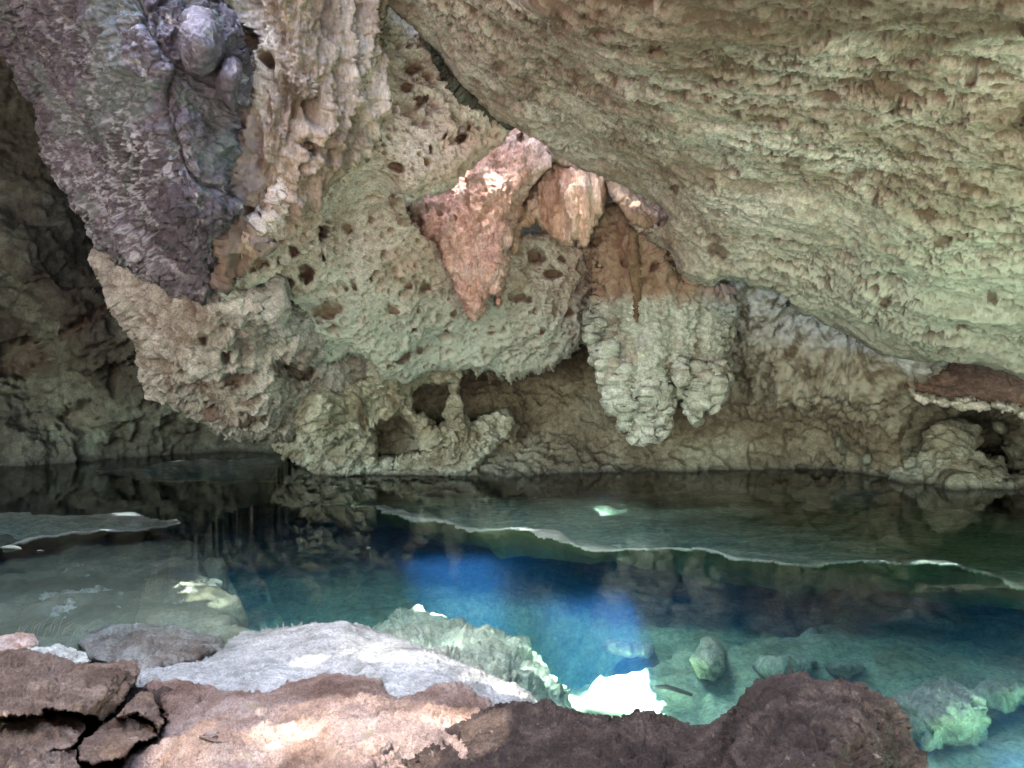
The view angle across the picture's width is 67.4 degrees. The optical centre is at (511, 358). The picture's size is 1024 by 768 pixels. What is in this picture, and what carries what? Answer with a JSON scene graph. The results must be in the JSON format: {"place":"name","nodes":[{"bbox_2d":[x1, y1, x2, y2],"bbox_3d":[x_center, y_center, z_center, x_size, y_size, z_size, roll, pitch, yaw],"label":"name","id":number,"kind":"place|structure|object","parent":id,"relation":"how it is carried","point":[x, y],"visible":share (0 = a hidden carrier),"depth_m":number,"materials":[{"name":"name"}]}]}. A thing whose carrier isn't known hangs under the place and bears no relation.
{"place":"outdoors","nodes":[
{"label":"outdoors","id":0,"kind":"place"},
{"bbox_2d":[0,451,250,466],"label":"water","id":1,"kind":"structure","parent":0,"point":[190,454],"depth_m":13.73,"materials":[{"name":"black liquid"}]},
{"bbox_2d":[3,545,21,549],"bbox_3d":[-4.469,1.696,6.864,0.133,0.038,0.100,0,0,-40],"label":"floating leaf","id":2,"kind":"object","parent":1,"relation":"on","point":[13,547],"visible":1,"depth_m":6.87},
{"bbox_2d":[16,615,93,640],"bbox_3d":[-2.850,1.696,4.858,0.619,0.129,0.273,0,0,0],"label":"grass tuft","id":3,"kind":"object","parent":1,"relation":"in","point":[58,631],"visible":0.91,"depth_m":4.88,"materials":[{"name":"green plant"}]},
{"bbox_2d":[96,457,334,507],"bbox_3d":[-4.280,1.995,11.767,3.583,0.605,2.584,0,0,36],"label":"submerged ledge","id":4,"kind":"object","parent":1,"relation":"in","point":[249,482],"visible":0.96,"depth_m":11.51,"materials":[{"name":"stone"}]},
{"bbox_2d":[270,359,519,494],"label":"limestone pillar","id":5,"kind":"structure","parent":1,"relation":"in","point":[334,439],"depth_m":10.77,"materials":[{"name":"beige stone"}]},
{"bbox_2d":[0,61,297,515],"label":"cave wall","id":6,"kind":"structure","parent":0,"point":[75,406],"depth_m":12.69,"materials":[{"name":"stone"}]},
{"bbox_2d":[0,47,663,236],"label":"cave roof","id":7,"kind":"structure","parent":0,"point":[534,229],"depth_m":16.59,"materials":[{"name":"stone"}]},
{"bbox_2d":[0,0,254,305],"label":"dark rock outcrop","id":8,"kind":"object","parent":7,"relation":"attached to","point":[136,105],"visible":0.98,"depth_m":5.63,"materials":[{"name":"grey stone"}]},
{"bbox_2d":[215,7,591,384],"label":"pitted cave ceiling","id":9,"kind":"structure","parent":0,"point":[356,261],"depth_m":8.04,"materials":[{"name":"stone"}]},
{"bbox_2d":[87,248,367,443],"bbox_3d":[-3.605,-0.059,9.390,3.852,2.695,4.902,0,0,0],"label":"hanging limestone mass","id":10,"kind":"object","parent":9,"relation":"hanging from","point":[251,366],"visible":0.75,"depth_m":8.05,"materials":[{"name":"beige stone"}]},
{"bbox_2d":[209,0,392,295],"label":"draped flowstone","id":11,"kind":"object","parent":9,"relation":"hanging from","point":[320,81],"visible":0.86,"depth_m":6.14,"materials":[{"name":"beige stone"}]},
{"bbox_2d":[420,36,514,130],"bbox_3d":[-0.461,-2.800,7.842,1.579,0.942,0.725,0,0,-42],"label":"crevice","id":12,"kind":"object","parent":9,"relation":"attached to","point":[463,95],"visible":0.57,"depth_m":7.41,"materials":[{"name":"stone"}]},
{"bbox_2d":[407,128,554,322],"bbox_3d":[-0.433,-1.752,9.294,1.994,2.639,1.586,0,0,0],"label":"pink stalactite","id":13,"kind":"object","parent":9,"relation":"hanging from","point":[468,223],"visible":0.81,"depth_m":8.71},
{"bbox_2d":[510,162,607,253],"bbox_3d":[0.499,-1.848,9.661,1.494,1.594,0.946,0,0,20],"label":"orange stone curtain","id":14,"kind":"object","parent":9,"relation":"hanging from","point":[562,206],"visible":0.88,"depth_m":9.31,"materials":[{"name":"stone"}]},
{"bbox_2d":[0,503,1023,767],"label":"pool bed","id":15,"kind":"object","parent":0,"point":[294,565],"visible":0.3,"depth_m":7.61,"materials":[{"name":"stone"}]},
{"bbox_2d":[62,564,89,576],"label":"submerged boulder","id":16,"kind":"object","parent":15,"relation":"on","point":[70,568],"visible":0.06,"depth_m":6.95,"materials":[{"name":"stone"}]},
{"bbox_2d":[39,585,123,617],"bbox_3d":[-3.630,2.042,6.474,0.995,0.415,1.890,0,0,-33],"label":"submerged boulder","id":17,"kind":"object","parent":15,"relation":"on","point":[57,609],"visible":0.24,"depth_m":6.11,"materials":[{"name":"stone"}]},
{"bbox_2d":[0,512,180,560],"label":"submerged ledge","id":18,"kind":"object","parent":15,"relation":"on","point":[34,533],"visible":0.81,"depth_m":8.13,"materials":[{"name":"stone"}]},
{"bbox_2d":[43,686,171,767],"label":"foreground rock","id":19,"kind":"object","parent":15,"relation":"on","point":[88,720],"visible":0.07,"depth_m":3.34,"materials":[{"name":"black stone"}]},
{"bbox_2d":[0,745,79,767],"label":"broken rock","id":20,"kind":"object","parent":19,"relation":"on","point":[11,756],"visible":0.88,"depth_m":2.37,"materials":[{"name":"brown stone"}]},
{"bbox_2d":[0,692,109,751],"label":"broken rock","id":21,"kind":"object","parent":19,"relation":"on","point":[56,731],"visible":0.78,"depth_m":2.62,"materials":[{"name":"brown stone"}]},
{"bbox_2d":[0,628,161,732],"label":"broken rock","id":22,"kind":"object","parent":19,"relation":"on","point":[33,682],"visible":1,"depth_m":2.93,"materials":[{"name":"brown stone"}]},
{"bbox_2d":[0,626,83,650],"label":"broken rock","id":23,"kind":"object","parent":22,"relation":"on","point":[16,640],"visible":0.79,"depth_m":3.79,"materials":[{"name":"stone"}]},
{"bbox_2d":[27,627,96,663],"bbox_3d":[-2.312,1.525,3.924,0.313,0.262,0.889,0,0,-32],"label":"broken rock","id":24,"kind":"object","parent":22,"relation":"on","point":[73,654],"visible":0.52,"depth_m":3.73,"materials":[{"name":"grey stone"}]},
{"bbox_2d":[78,686,173,765],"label":"broken rock","id":25,"kind":"object","parent":19,"relation":"on","point":[114,739],"visible":0.98,"depth_m":2.73,"materials":[{"name":"brown stone"}]},
{"bbox_2d":[117,664,176,733],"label":"broken rock","id":26,"kind":"object","parent":19,"relation":"on","point":[144,704],"visible":0.99,"depth_m":2.98,"materials":[{"name":"brown stone"}]},
{"bbox_2d":[65,623,223,668],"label":"submerged rock","id":27,"kind":"object","parent":15,"relation":"on","point":[140,642],"visible":0.84,"depth_m":4.69,"materials":[{"name":"grey stone"}]},
{"bbox_2d":[173,578,222,603],"bbox_3d":[-2.860,2.054,6.716,0.767,0.420,2.024,0,0,-28],"label":"submerged boulder","id":28,"kind":"object","parent":15,"relation":"on","point":[211,582],"visible":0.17,"depth_m":6.60,"materials":[{"name":"stone"}]},
{"bbox_2d":[117,665,493,767],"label":"foreground rock","id":29,"kind":"object","parent":15,"relation":"on","point":[327,720],"visible":0.89,"depth_m":2.83,"materials":[{"name":"brown stone"}]},
{"bbox_2d":[199,730,221,742],"bbox_3d":[-1.041,1.324,2.672,0.155,0.040,0.049,0,0,22],"label":"twig","id":30,"kind":"object","parent":29,"relation":"on","point":[210,733],"visible":0.89,"depth_m":2.68,"materials":[{"name":"wood"}]},
{"bbox_2d":[136,620,537,704],"bbox_3d":[-1.077,1.787,4.303,2.872,0.584,1.956,0,0,31],"label":"white rock slab","id":31,"kind":"object","parent":15,"relation":"on","point":[270,659],"visible":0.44,"depth_m":3.97,"materials":[{"name":"stone"}]},
{"bbox_2d":[372,604,576,710],"bbox_3d":[-0.391,2.327,5.743,1.910,1.218,3.712,0,0,0],"label":"submerged rock","id":32,"kind":"object","parent":15,"relation":"on","point":[495,652],"visible":0.4,"depth_m":5.34,"materials":[{"name":"stone"}]},
{"bbox_2d":[602,638,654,657],"bbox_3d":[0.982,2.467,6.562,0.469,0.404,1.026,0,0,10],"label":"submerged boulder","id":33,"kind":"object","parent":15,"relation":"on","point":[636,648],"visible":0.99,"depth_m":6.19,"materials":[{"name":"stone"}]},
{"bbox_2d":[316,479,1023,608],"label":"submerged ledge","id":34,"kind":"object","parent":15,"relation":"on","point":[796,539],"visible":0.79,"depth_m":8.51,"materials":[{"name":"stone"}]},
{"bbox_2d":[653,684,692,695],"bbox_3d":[1.091,2.274,5.259,0.304,0.078,0.063,0,0,41],"label":"driftwood stick","id":35,"kind":"object","parent":15,"relation":"on","point":[671,688],"visible":1,"depth_m":5.23,"materials":[{"name":"wood"}]},
{"bbox_2d":[401,617,975,767],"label":"foreground rock","id":36,"kind":"object","parent":15,"relation":"on","point":[794,719],"visible":1,"depth_m":2.58,"materials":[{"name":"brown stone"}]},
{"bbox_2d":[689,636,724,680],"bbox_3d":[1.550,2.343,6.066,0.287,0.597,1.450,0,0,13],"label":"submerged boulder","id":37,"kind":"object","parent":15,"relation":"on","point":[707,659],"visible":0.98,"depth_m":5.47,"materials":[{"name":"stone"}]},
{"bbox_2d":[752,652,816,677],"bbox_3d":[2.090,2.386,5.948,0.501,0.554,1.144,0,0,22],"label":"submerged boulder","id":38,"kind":"object","parent":15,"relation":"on","point":[766,666],"visible":0.66,"depth_m":5.49,"materials":[{"name":"stone"}]},
{"bbox_2d":[824,659,865,677],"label":"submerged boulder","id":39,"kind":"object","parent":15,"relation":"on","point":[850,668],"visible":0.89,"depth_m":5.60,"materials":[{"name":"stone"}]},
{"bbox_2d":[891,675,990,751],"bbox_3d":[2.710,2.325,4.921,0.608,0.786,1.496,0,0,31],"label":"submerged boulder","id":40,"kind":"object","parent":15,"relation":"on","point":[942,711],"visible":0.98,"depth_m":4.49,"materials":[{"name":"stone"}]},
{"bbox_2d":[883,416,1023,515],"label":"rock outcrop","id":41,"kind":"object","parent":15,"relation":"on","point":[947,463],"visible":0.66,"depth_m":10.39,"materials":[{"name":"stone"}]},
{"bbox_2d":[991,420,1008,433],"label":"loose stone","id":42,"kind":"object","parent":41,"relation":"on","point":[1000,427],"visible":1,"depth_m":11.21,"materials":[{"name":"stone"}]},
{"bbox_2d":[975,676,1023,713],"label":"submerged boulder","id":43,"kind":"object","parent":15,"relation":"on","point":[1004,697],"visible":0.93,"depth_m":4.90,"materials":[{"name":"stone"}]},
{"bbox_2d":[345,278,1023,532],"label":"cave wall","id":44,"kind":"structure","parent":0,"point":[811,401],"depth_m":11.50,"materials":[{"name":"stone"}]},
{"bbox_2d":[581,202,737,446],"bbox_3d":[2.140,-0.517,10.484,2.508,3.399,2.315,0,0,0],"label":"stalactite cluster","id":45,"kind":"object","parent":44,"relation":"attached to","point":[659,332],"visible":0.91,"depth_m":9.67,"materials":[{"name":"grey stone"}]},
{"bbox_2d":[904,362,1023,410],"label":"rock ledge","id":46,"kind":"object","parent":44,"relation":"attached to","point":[979,383],"visible":0.47,"depth_m":10.14,"materials":[{"name":"brown stone"}]},
{"bbox_2d":[908,388,1023,421],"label":"crusted edge","id":47,"kind":"object","parent":46,"relation":"on","point":[964,403],"visible":0.97,"depth_m":9.51,"materials":[{"name":"white stone"}]},
{"bbox_2d":[387,0,1023,379],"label":"cave ceiling slab","id":48,"kind":"structure","parent":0,"point":[853,169],"depth_m":5.80,"materials":[{"name":"stone"}]},
{"bbox_2d":[553,154,668,228],"bbox_3d":[1.217,-2.263,9.617,1.813,1.456,1.286,0,0,0],"label":"limestone lip","id":49,"kind":"object","parent":48,"relation":"attached to","point":[638,210],"visible":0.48,"depth_m":9.16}
]}

